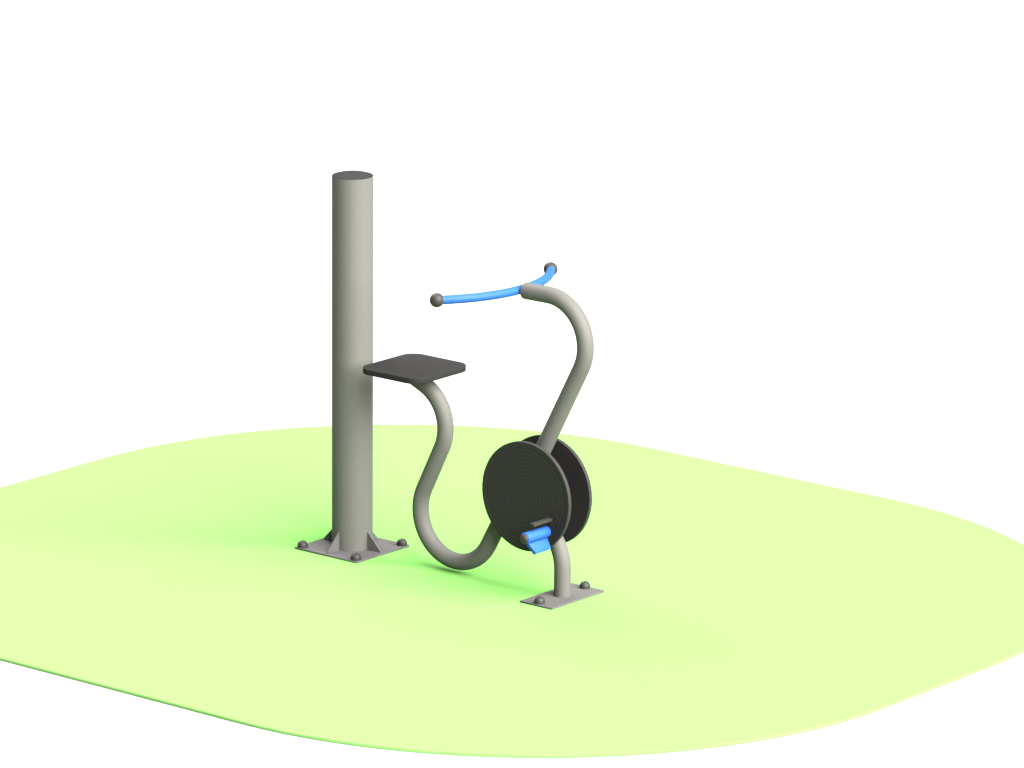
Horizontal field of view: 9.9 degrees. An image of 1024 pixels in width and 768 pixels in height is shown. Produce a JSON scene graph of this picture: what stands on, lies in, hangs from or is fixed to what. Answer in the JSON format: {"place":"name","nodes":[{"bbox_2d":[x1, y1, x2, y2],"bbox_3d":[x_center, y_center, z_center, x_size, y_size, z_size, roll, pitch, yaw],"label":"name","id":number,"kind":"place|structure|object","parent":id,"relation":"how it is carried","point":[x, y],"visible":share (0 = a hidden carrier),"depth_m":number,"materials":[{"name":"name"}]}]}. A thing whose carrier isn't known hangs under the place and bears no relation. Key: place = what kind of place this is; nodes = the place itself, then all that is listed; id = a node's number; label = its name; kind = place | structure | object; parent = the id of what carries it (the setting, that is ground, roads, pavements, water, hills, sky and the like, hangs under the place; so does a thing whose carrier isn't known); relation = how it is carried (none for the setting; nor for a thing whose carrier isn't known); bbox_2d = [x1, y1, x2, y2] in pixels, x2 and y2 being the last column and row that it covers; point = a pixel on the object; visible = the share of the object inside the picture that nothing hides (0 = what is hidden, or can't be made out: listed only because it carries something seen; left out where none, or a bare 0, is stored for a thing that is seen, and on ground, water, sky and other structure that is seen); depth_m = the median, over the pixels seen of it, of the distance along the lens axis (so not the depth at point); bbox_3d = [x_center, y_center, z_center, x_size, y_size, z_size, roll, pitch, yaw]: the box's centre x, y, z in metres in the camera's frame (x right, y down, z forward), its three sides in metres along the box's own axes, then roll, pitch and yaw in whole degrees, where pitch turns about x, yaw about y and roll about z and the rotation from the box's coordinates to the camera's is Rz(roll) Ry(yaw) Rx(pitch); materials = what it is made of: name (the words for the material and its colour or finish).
{"place":"outdoors","nodes":[
{"label":"outdoors","id":0,"kind":"place"},
{"bbox_2d":[0,0,1023,767],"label":"ground","id":1,"kind":"structure","parent":0,"point":[784,238],"depth_m":29.74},
{"bbox_2d":[0,424,1023,757],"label":"safety mat","id":2,"kind":"object","parent":1,"relation":"on","point":[732,606],"visible":0.93,"depth_m":23.57,"materials":[{"name":"green rubber"}]},
{"bbox_2d":[295,170,409,562],"bbox_3d":[-0.648,-0.092,24.109,0.334,1.574,0.334,12,18,38],"label":"support post","id":3,"kind":"object","parent":2,"relation":"on","point":[350,536],"visible":1,"depth_m":24.06,"materials":[{"name":"grey metal"}]},
{"bbox_2d":[363,262,603,609],"bbox_3d":[-0.122,0.177,23.707,1.044,1.257,0.710,4,15,16],"label":"exercise bike","id":4,"kind":"object","parent":2,"relation":"on","point":[537,493],"visible":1,"depth_m":23.57,"materials":[{"name":"grey metal"}]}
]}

